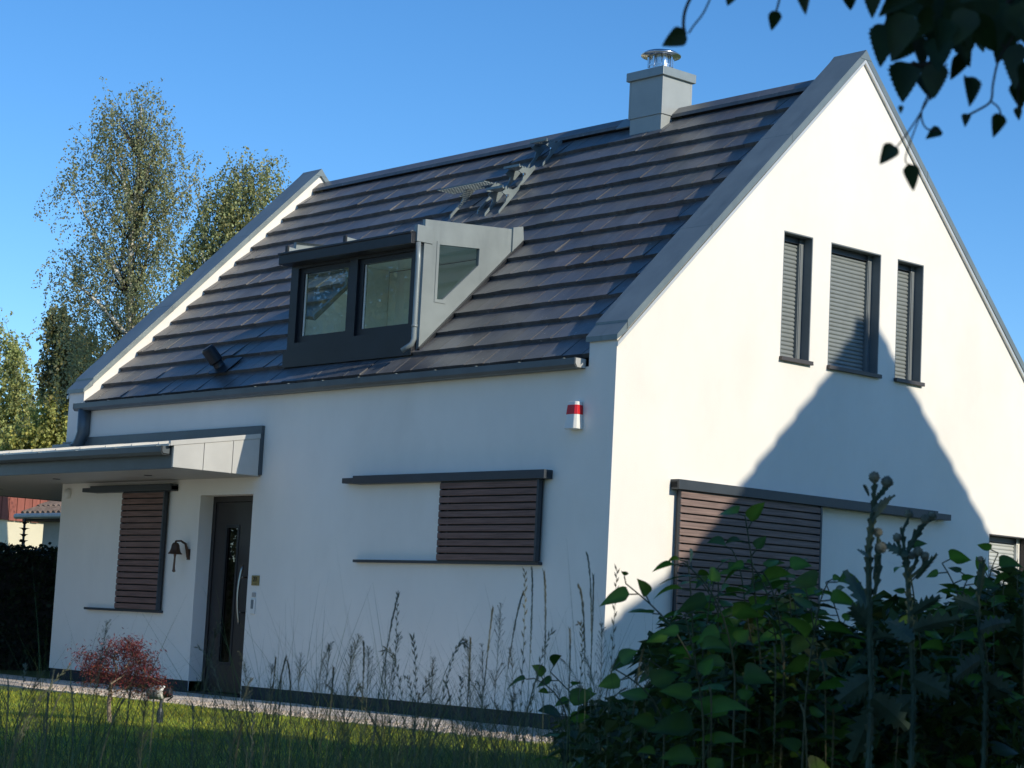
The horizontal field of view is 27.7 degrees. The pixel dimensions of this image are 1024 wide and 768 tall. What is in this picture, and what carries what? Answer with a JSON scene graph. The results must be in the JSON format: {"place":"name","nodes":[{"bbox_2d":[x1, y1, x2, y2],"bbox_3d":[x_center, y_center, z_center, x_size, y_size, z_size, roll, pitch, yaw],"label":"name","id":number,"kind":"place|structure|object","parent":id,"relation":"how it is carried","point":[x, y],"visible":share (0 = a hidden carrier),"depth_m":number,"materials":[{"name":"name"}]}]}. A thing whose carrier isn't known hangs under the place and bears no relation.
{"place":"outdoors","nodes":[
{"label":"outdoors","id":0,"kind":"place"},
{"bbox_2d":[0,674,531,728],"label":"path","id":1,"kind":"structure","parent":0,"point":[64,683],"depth_m":23.35,"materials":[{"name":"gravel"}]},
{"bbox_2d":[0,549,1023,767],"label":"tall grass","id":2,"kind":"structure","parent":0,"point":[420,757],"depth_m":7.37,"materials":[{"name":"plant"}]},
{"bbox_2d":[0,670,1023,767],"bbox_3d":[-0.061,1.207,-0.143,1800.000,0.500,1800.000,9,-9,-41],"label":"ground","id":3,"kind":"structure","parent":0,"point":[29,673],"depth_m":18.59,"materials":[{"name":"green plant"}]},
{"bbox_2d":[11,663,27,767],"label":"grass stalk","id":4,"kind":"object","parent":3,"relation":"on","point":[25,665],"depth_m":5.37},
{"bbox_2d":[0,310,44,449],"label":"birch tree","id":5,"kind":"object","parent":3,"relation":"on","point":[16,398],"visible":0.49,"depth_m":57.76,"materials":[{"name":"green plant"}]},
{"bbox_2d":[0,670,45,767],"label":"grass stalk","id":6,"kind":"object","parent":3,"relation":"on","point":[20,721],"depth_m":5.25,"materials":[{"name":"plant"}]},
{"bbox_2d":[0,496,47,552],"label":"neighbour house","id":7,"kind":"structure","parent":3,"relation":"on","point":[11,530],"depth_m":48.98,"materials":[{"name":"paint"}]},
{"bbox_2d":[3,689,48,766],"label":"grass stalk","id":8,"kind":"object","parent":3,"relation":"on","point":[25,722],"depth_m":5.95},
{"bbox_2d":[0,539,57,670],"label":"hedge","id":9,"kind":"object","parent":3,"relation":"on","point":[19,606],"visible":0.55,"depth_m":31.51,"materials":[{"name":"green plant"}]},
{"bbox_2d":[0,387,68,450],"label":"leafy tree","id":10,"kind":"object","parent":3,"relation":"on","point":[43,431],"visible":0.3,"depth_m":53.68,"materials":[{"name":"green plant"}]},
{"bbox_2d":[13,501,60,550],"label":"shed","id":11,"kind":"structure","parent":3,"relation":"on","point":[47,513],"depth_m":40.39,"materials":[{"name":"tile"}]},
{"bbox_2d":[28,700,46,767],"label":"grass stalk","id":12,"kind":"object","parent":3,"relation":"on","point":[34,756],"depth_m":4.95,"materials":[{"name":"plant"}]},
{"bbox_2d":[31,305,99,414],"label":"leafy tree","id":13,"kind":"object","parent":3,"relation":"on","point":[48,364],"visible":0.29,"depth_m":49.83,"materials":[{"name":"green plant"}]},
{"bbox_2d":[83,619,110,767],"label":"grass stalk","id":14,"kind":"object","parent":3,"relation":"on","point":[100,657],"depth_m":5.30,"materials":[{"name":"plant"}]},
{"bbox_2d":[28,76,210,426],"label":"birch tree","id":15,"kind":"object","parent":3,"relation":"on","point":[134,222],"visible":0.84,"depth_m":45.83,"materials":[{"name":"green plant"}]},
{"bbox_2d":[64,627,176,722],"bbox_3d":[-3.354,2.511,17.880,0.997,0.835,0.468,2,-7,4],"label":"japanese maple","id":16,"kind":"object","parent":3,"relation":"on","point":[133,648],"visible":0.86,"depth_m":17.86,"materials":[{"name":"red plant"}]},
{"bbox_2d":[135,697,149,767],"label":"grass stalk","id":17,"kind":"object","parent":3,"relation":"on","point":[144,711],"depth_m":5.49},
{"bbox_2d":[136,686,152,766],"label":"grass stalk","id":18,"kind":"object","parent":3,"relation":"on","point":[146,698],"depth_m":5.74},
{"bbox_2d":[147,685,173,722],"bbox_3d":[-3.080,2.828,18.207,0.232,0.367,0.124,1,-7,15],"label":"garden spotlight","id":19,"kind":"object","parent":3,"relation":"on","point":[169,692],"visible":0.53,"depth_m":18.18,"materials":[{"name":"white plastic"}]},
{"bbox_2d":[184,622,221,767],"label":"grass stalk","id":20,"kind":"object","parent":3,"relation":"on","point":[208,660],"depth_m":4.92,"materials":[{"name":"plant"}]},
{"bbox_2d":[133,146,291,312],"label":"birch tree","id":21,"kind":"object","parent":3,"relation":"on","point":[228,218],"visible":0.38,"depth_m":41.83,"materials":[{"name":"green plant"}]},
{"bbox_2d":[194,644,230,766],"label":"grass stalk","id":22,"kind":"object","parent":3,"relation":"on","point":[219,696],"depth_m":6.03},
{"bbox_2d":[208,687,222,767],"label":"grass stalk","id":23,"kind":"object","parent":3,"relation":"on","point":[215,723],"depth_m":6.40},
{"bbox_2d":[220,677,252,767],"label":"grass stalk","id":24,"kind":"object","parent":3,"relation":"on","point":[247,688],"depth_m":5.19,"materials":[{"name":"plant"}]},
{"bbox_2d":[237,651,253,760],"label":"grass stalk","id":25,"kind":"object","parent":3,"relation":"on","point":[245,669],"depth_m":5.79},
{"bbox_2d":[260,663,276,767],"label":"grass stalk","id":26,"kind":"object","parent":3,"relation":"on","point":[263,758],"depth_m":5.67,"materials":[{"name":"plant"}]},
{"bbox_2d":[1,681,553,743],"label":"gravel strip","id":27,"kind":"object","parent":3,"relation":"on","point":[20,686],"visible":0.09,"depth_m":20.06,"materials":[{"name":"gravel"}]},
{"bbox_2d":[23,685,627,740],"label":"gravel stones","id":28,"kind":"object","parent":27,"relation":"on","point":[175,701],"visible":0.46,"depth_m":21.35,"materials":[{"name":"gravel stone"}]},
{"bbox_2d":[285,652,306,767],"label":"grass stalk","id":29,"kind":"object","parent":3,"relation":"on","point":[297,694],"depth_m":5.55,"materials":[{"name":"plant"}]},
{"bbox_2d":[299,642,333,767],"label":"grass stalk","id":30,"kind":"object","parent":3,"relation":"on","point":[319,673],"depth_m":6.04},
{"bbox_2d":[309,643,332,767],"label":"grass stalk","id":31,"kind":"object","parent":3,"relation":"on","point":[329,647],"depth_m":5.71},
{"bbox_2d":[325,666,334,766],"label":"grass stalk","id":32,"kind":"object","parent":3,"relation":"on","point":[333,668],"depth_m":5.57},
{"bbox_2d":[330,634,363,765],"bbox_3d":[-0.450,1.307,4.947,0.055,1.422,0.216,-1,-8,32],"label":"grass stalk","id":33,"kind":"object","parent":3,"relation":"on","point":[346,690],"depth_m":5.05,"materials":[{"name":"plant"}]},
{"bbox_2d":[337,645,356,762],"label":"grass stalk","id":34,"kind":"object","parent":3,"relation":"on","point":[350,656],"depth_m":5.92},
{"bbox_2d":[338,683,363,767],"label":"grass stalk","id":35,"kind":"object","parent":3,"relation":"on","point":[358,688],"depth_m":5.15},
{"bbox_2d":[358,640,364,767],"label":"grass stalk","id":36,"kind":"object","parent":3,"relation":"on","point":[363,670],"depth_m":5.46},
{"bbox_2d":[357,645,375,767],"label":"grass stalk","id":37,"kind":"object","parent":3,"relation":"on","point":[366,701],"depth_m":5.55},
{"bbox_2d":[373,661,391,767],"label":"grass stalk","id":38,"kind":"object","parent":3,"relation":"on","point":[385,669],"depth_m":5.69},
{"bbox_2d":[368,592,399,767],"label":"grass stalk","id":39,"kind":"object","parent":3,"relation":"on","point":[385,656],"depth_m":5.25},
{"bbox_2d":[376,632,402,760],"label":"grass stalk","id":40,"kind":"object","parent":3,"relation":"on","point":[393,662],"depth_m":5.85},
{"bbox_2d":[379,646,408,762],"bbox_3d":[-0.268,1.326,4.917,0.203,1.396,0.011,0,-7,25],"label":"grass stalk","id":41,"kind":"object","parent":3,"relation":"on","point":[397,668],"depth_m":5.00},
{"bbox_2d":[409,633,418,767],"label":"grass stalk","id":42,"kind":"object","parent":3,"relation":"on","point":[413,652],"depth_m":5.15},
{"bbox_2d":[403,669,435,767],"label":"grass stalk","id":43,"kind":"object","parent":3,"relation":"on","point":[423,688],"depth_m":4.93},
{"bbox_2d":[416,656,439,767],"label":"grass stalk","id":44,"kind":"object","parent":3,"relation":"on","point":[432,667],"depth_m":5.52,"materials":[{"name":"plant"}]},
{"bbox_2d":[430,637,470,766],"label":"grass stalk","id":45,"kind":"object","parent":3,"relation":"on","point":[456,647],"depth_m":4.99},
{"bbox_2d":[453,675,463,767],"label":"grass stalk","id":46,"kind":"object","parent":3,"relation":"on","point":[460,704],"depth_m":5.05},
{"bbox_2d":[461,639,478,766],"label":"grass stalk","id":47,"kind":"object","parent":3,"relation":"on","point":[469,674],"depth_m":5.22,"materials":[{"name":"plant"}]},
{"bbox_2d":[455,704,489,767],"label":"grass stalk","id":48,"kind":"object","parent":3,"relation":"on","point":[478,723],"depth_m":5.06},
{"bbox_2d":[463,673,499,767],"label":"grass stalk","id":49,"kind":"object","parent":3,"relation":"on","point":[486,717],"depth_m":5.88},
{"bbox_2d":[475,643,489,766],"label":"grass stalk","id":50,"kind":"object","parent":3,"relation":"on","point":[482,654],"depth_m":6.24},
{"bbox_2d":[476,606,493,764],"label":"grass stalk","id":51,"kind":"object","parent":3,"relation":"on","point":[492,609],"depth_m":5.30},
{"bbox_2d":[487,603,506,767],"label":"grass stalk","id":52,"kind":"object","parent":3,"relation":"on","point":[495,680],"depth_m":5.64,"materials":[{"name":"plant"}]},
{"bbox_2d":[498,693,519,767],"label":"grass stalk","id":53,"kind":"object","parent":3,"relation":"on","point":[511,715],"depth_m":5.38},
{"bbox_2d":[495,590,524,767],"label":"grass stalk","id":54,"kind":"object","parent":3,"relation":"on","point":[519,603],"depth_m":5.63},
{"bbox_2d":[0,49,1023,730],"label":"house","id":55,"kind":"structure","parent":3,"relation":"on","point":[342,395],"depth_m":23.16,"materials":[{"name":"white paint"}]},
{"bbox_2d":[168,540,190,571],"bbox_3d":[-4.091,2.108,25.438,0.257,0.397,0.174,7,-8,-32],"label":"wall bell","id":56,"kind":"object","parent":55,"relation":"attached to","point":[175,549],"depth_m":25.40,"materials":[{"name":"brown metal"}]},
{"bbox_2d":[187,496,252,697],"bbox_3d":[-3.416,2.634,24.926,0.310,2.600,1.118,9,-9,-41],"label":"front door","id":57,"kind":"structure","parent":55,"relation":"in","point":[232,515],"depth_m":25.12,"materials":[{"name":"black metal"}]},
{"bbox_2d":[564,401,582,429],"bbox_3d":[0.607,0.309,20.552,0.112,0.275,0.179,9,-9,-41],"label":"alarm siren","id":58,"kind":"object","parent":55,"relation":"attached to","point":[574,417],"visible":1,"depth_m":20.51,"materials":[{"name":"white plastic"}]},
{"bbox_2d":[779,230,813,365],"bbox_3d":[2.997,-0.911,22.189,0.514,1.391,0.216,9,-9,-41],"label":"window","id":59,"kind":"structure","parent":55,"relation":"in","point":[798,249],"depth_m":22.31,"materials":[{"name":"metal"}]},
{"bbox_2d":[827,242,881,378],"bbox_3d":[3.722,-0.797,22.835,0.907,1.391,0.216,9,-9,-41],"label":"window","id":60,"kind":"structure","parent":55,"relation":"in","point":[855,274],"depth_m":23.00,"materials":[{"name":"metal"}]},
{"bbox_2d":[894,259,924,386],"bbox_3d":[4.443,-0.684,23.476,0.518,1.391,0.216,9,-9,-41],"label":"window","id":61,"kind":"structure","parent":55,"relation":"in","point":[909,305],"depth_m":23.60,"materials":[{"name":"metal"}]},
{"bbox_2d":[988,534,1023,589],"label":"window","id":62,"kind":"structure","parent":55,"relation":"in","point":[1014,548],"depth_m":24.64,"materials":[{"name":"white plastic"}]},
{"bbox_2d":[501,647,523,767],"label":"grass stalk","id":63,"kind":"object","parent":3,"relation":"on","point":[511,658],"depth_m":5.53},
{"bbox_2d":[517,567,527,766],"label":"grass stalk","id":64,"kind":"object","parent":3,"relation":"on","point":[524,643],"depth_m":5.13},
{"bbox_2d":[523,566,532,767],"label":"grass stalk","id":65,"kind":"object","parent":3,"relation":"on","point":[531,618],"depth_m":5.56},
{"bbox_2d":[520,627,555,765],"bbox_3d":[0.001,1.295,4.827,0.142,1.462,0.019,6,-7,-23],"label":"grass stalk","id":66,"kind":"object","parent":3,"relation":"on","point":[527,719],"depth_m":4.91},
{"bbox_2d":[541,569,546,764],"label":"grass stalk","id":67,"kind":"object","parent":3,"relation":"on","point":[545,609],"depth_m":5.12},
{"bbox_2d":[507,664,595,767],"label":"knotweed","id":68,"kind":"object","parent":3,"relation":"on","point":[573,697],"visible":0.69,"depth_m":5.59,"materials":[{"name":"green plant"}]},
{"bbox_2d":[553,684,573,767],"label":"grass stalk","id":69,"kind":"object","parent":3,"relation":"on","point":[555,686],"depth_m":5.55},
{"bbox_2d":[566,627,570,757],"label":"grass stalk","id":70,"kind":"object","parent":3,"relation":"on","point":[569,661],"depth_m":5.37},
{"bbox_2d":[537,654,612,750],"bbox_3d":[0.192,1.456,5.796,0.290,1.383,0.169,4,-7,-7],"label":"knotweed","id":71,"kind":"object","parent":3,"relation":"on","point":[554,657],"visible":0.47,"depth_m":5.90,"materials":[{"name":"green plant"}]},
{"bbox_2d":[573,621,583,766],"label":"grass stalk","id":72,"kind":"object","parent":3,"relation":"on","point":[580,690],"depth_m":5.46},
{"bbox_2d":[577,584,585,767],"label":"grass stalk","id":73,"kind":"object","parent":3,"relation":"on","point":[580,592],"depth_m":5.07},
{"bbox_2d":[586,552,591,767],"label":"grass stalk","id":74,"kind":"object","parent":3,"relation":"on","point":[591,627],"depth_m":5.45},
{"bbox_2d":[580,651,605,767],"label":"grass stalk","id":75,"kind":"object","parent":3,"relation":"on","point":[590,671],"depth_m":5.41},
{"bbox_2d":[594,622,608,767],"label":"grass stalk","id":76,"kind":"object","parent":3,"relation":"on","point":[601,650],"depth_m":5.55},
{"bbox_2d":[605,563,619,767],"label":"grass stalk","id":77,"kind":"object","parent":3,"relation":"on","point":[615,614],"depth_m":4.94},
{"bbox_2d":[627,646,644,767],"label":"grass stalk","id":78,"kind":"object","parent":3,"relation":"on","point":[641,655],"depth_m":4.92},
{"bbox_2d":[598,648,683,767],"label":"knotweed","id":79,"kind":"object","parent":3,"relation":"on","point":[661,678],"visible":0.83,"depth_m":4.80,"materials":[{"name":"green plant"}]},
{"bbox_2d":[641,663,649,767],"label":"grass stalk","id":80,"kind":"object","parent":3,"relation":"on","point":[646,704],"depth_m":4.84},
{"bbox_2d":[612,645,700,767],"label":"knotweed","id":81,"kind":"object","parent":3,"relation":"on","point":[679,670],"visible":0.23,"depth_m":5.31,"materials":[{"name":"green plant"}]},
{"bbox_2d":[599,571,746,767],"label":"knotweed","id":82,"kind":"object","parent":3,"relation":"on","point":[619,594],"visible":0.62,"depth_m":4.90,"materials":[{"name":"green plant"}]},
{"bbox_2d":[654,556,721,767],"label":"knotweed","id":83,"kind":"object","parent":3,"relation":"on","point":[681,649],"visible":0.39,"depth_m":5.16,"materials":[{"name":"green plant"}]},
{"bbox_2d":[647,609,750,767],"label":"knotweed","id":84,"kind":"object","parent":3,"relation":"on","point":[679,753],"visible":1,"depth_m":4.50,"materials":[{"name":"green plant"}]},
{"bbox_2d":[670,562,750,767],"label":"knotweed","id":85,"kind":"object","parent":3,"relation":"on","point":[719,618],"visible":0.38,"depth_m":5.19,"materials":[{"name":"green plant"}]},
{"bbox_2d":[680,575,744,767],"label":"knotweed","id":86,"kind":"object","parent":3,"relation":"on","point":[723,603],"visible":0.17,"depth_m":5.56,"materials":[{"name":"green plant"}]},
{"bbox_2d":[652,548,773,767],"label":"knotweed","id":87,"kind":"object","parent":3,"relation":"on","point":[754,673],"visible":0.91,"depth_m":4.70,"materials":[{"name":"green plant"}]},
{"bbox_2d":[684,559,746,767],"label":"knotweed","id":88,"kind":"object","parent":3,"relation":"on","point":[731,630],"visible":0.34,"depth_m":5.26,"materials":[{"name":"green plant"}]},
{"bbox_2d":[703,583,762,670],"bbox_3d":[0.610,1.336,5.508,0.284,1.602,0.165,4,-7,-11],"label":"knotweed","id":89,"kind":"object","parent":3,"relation":"on","point":[723,587],"visible":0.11,"depth_m":5.60,"materials":[{"name":"green plant"}]},
{"bbox_2d":[707,536,769,764],"bbox_3d":[0.581,1.253,5.310,0.272,1.719,0.162,3,-7,-1],"label":"knotweed","id":90,"kind":"object","parent":3,"relation":"on","point":[720,541],"visible":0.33,"depth_m":5.39,"materials":[{"name":"green plant"}]},
{"bbox_2d":[717,502,799,767],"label":"knotweed","id":91,"kind":"object","parent":3,"relation":"on","point":[753,512],"visible":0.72,"depth_m":4.90,"materials":[{"name":"green plant"}]},
{"bbox_2d":[728,579,798,767],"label":"knotweed","id":92,"kind":"object","parent":3,"relation":"on","point":[755,637],"visible":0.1,"depth_m":5.50,"materials":[{"name":"green plant"}]},
{"bbox_2d":[723,559,808,767],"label":"knotweed","id":93,"kind":"object","parent":3,"relation":"on","point":[774,585],"visible":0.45,"depth_m":5.01,"materials":[{"name":"green plant"}]},
{"bbox_2d":[773,642,775,767],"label":"grass stalk","id":94,"kind":"object","parent":3,"relation":"on","point":[774,725],"depth_m":4.64,"materials":[{"name":"plant"}]},
{"bbox_2d":[741,560,818,767],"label":"knotweed","id":95,"kind":"object","parent":3,"relation":"on","point":[799,643],"visible":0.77,"depth_m":4.87,"materials":[{"name":"green plant"}]},
{"bbox_2d":[780,636,784,762],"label":"grass stalk","id":96,"kind":"object","parent":3,"relation":"on","point":[783,683],"depth_m":4.86,"materials":[{"name":"plant"}]},
{"bbox_2d":[543,567,1023,767],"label":"weed thicket","id":97,"kind":"object","parent":3,"relation":"on","point":[894,607],"visible":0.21,"depth_m":5.56,"materials":[{"name":"green plant"}]},
{"bbox_2d":[754,558,819,763],"bbox_3d":[0.680,1.273,5.217,0.202,1.667,0.153,3,-7,2],"label":"knotweed","id":98,"kind":"object","parent":3,"relation":"on","point":[766,635],"visible":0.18,"depth_m":5.31,"materials":[{"name":"green plant"}]},
{"bbox_2d":[769,556,826,761],"bbox_3d":[0.689,1.262,5.127,0.253,1.668,0.135,4,-7,-6],"label":"knotweed","id":99,"kind":"object","parent":3,"relation":"on","point":[797,563],"visible":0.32,"depth_m":5.19,"materials":[{"name":"green plant"}]},
{"bbox_2d":[762,570,863,767],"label":"knotweed","id":100,"kind":"object","parent":3,"relation":"on","point":[808,579],"visible":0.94,"depth_m":4.71,"materials":[{"name":"green plant"}]},
{"bbox_2d":[779,574,858,767],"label":"knotweed","id":101,"kind":"object","parent":3,"relation":"on","point":[841,733],"visible":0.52,"depth_m":4.98,"materials":[{"name":"green plant"}]},
{"bbox_2d":[821,659,826,767],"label":"grass stalk","id":102,"kind":"object","parent":3,"relation":"on","point":[825,709],"depth_m":4.72,"materials":[{"name":"plant"}]},
{"bbox_2d":[662,0,1023,190],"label":"birch tree","id":103,"kind":"object","parent":3,"relation":"on","point":[961,28],"visible":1,"depth_m":2.29,"materials":[{"name":"green plant"}]},
{"bbox_2d":[815,574,877,767],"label":"knotweed","id":104,"kind":"object","parent":3,"relation":"on","point":[821,612],"visible":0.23,"depth_m":5.58,"materials":[{"name":"green plant"}]},
{"bbox_2d":[834,471,909,767],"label":"thistle","id":105,"kind":"object","parent":3,"relation":"on","point":[879,706],"visible":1,"depth_m":4.50,"materials":[{"name":"plant"}]},
{"bbox_2d":[880,540,962,767],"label":"knotweed","id":106,"kind":"object","parent":3,"relation":"on","point":[935,635],"visible":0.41,"depth_m":4.96,"materials":[{"name":"green plant"}]},
{"bbox_2d":[884,509,961,767],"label":"thistle","id":107,"kind":"object","parent":3,"relation":"on","point":[926,683],"visible":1,"depth_m":4.70,"materials":[{"name":"plant"}]},
{"bbox_2d":[917,567,999,766],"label":"knotweed","id":108,"kind":"object","parent":3,"relation":"on","point":[936,644],"visible":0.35,"depth_m":5.02,"materials":[{"name":"green plant"}]},
{"bbox_2d":[927,549,996,767],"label":"knotweed","id":109,"kind":"object","parent":3,"relation":"on","point":[957,557],"visible":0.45,"depth_m":4.99,"materials":[{"name":"green plant"}]},
{"bbox_2d":[936,586,1023,767],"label":"knotweed","id":110,"kind":"object","parent":3,"relation":"on","point":[999,748],"visible":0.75,"depth_m":4.90,"materials":[{"name":"green plant"}]},
{"bbox_2d":[950,556,1013,767],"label":"thistle","id":111,"kind":"object","parent":3,"relation":"on","point":[972,662],"visible":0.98,"depth_m":4.79,"materials":[{"name":"plant"}]},
{"bbox_2d":[950,543,1022,767],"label":"knotweed","id":112,"kind":"object","parent":3,"relation":"on","point":[1006,561],"visible":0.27,"depth_m":5.56,"materials":[{"name":"green plant"}]},
{"bbox_2d":[0,0,1023,415],"label":"sky","id":113,"kind":"structure","parent":0,"point":[342,89],"materials":[{"name":"blue"}]},
{"bbox_2d":[546,639,1023,767],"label":"weeds","id":114,"kind":"object","parent":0,"point":[950,710],"visible":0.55,"depth_m":4.92,"materials":[{"name":"green plant"}]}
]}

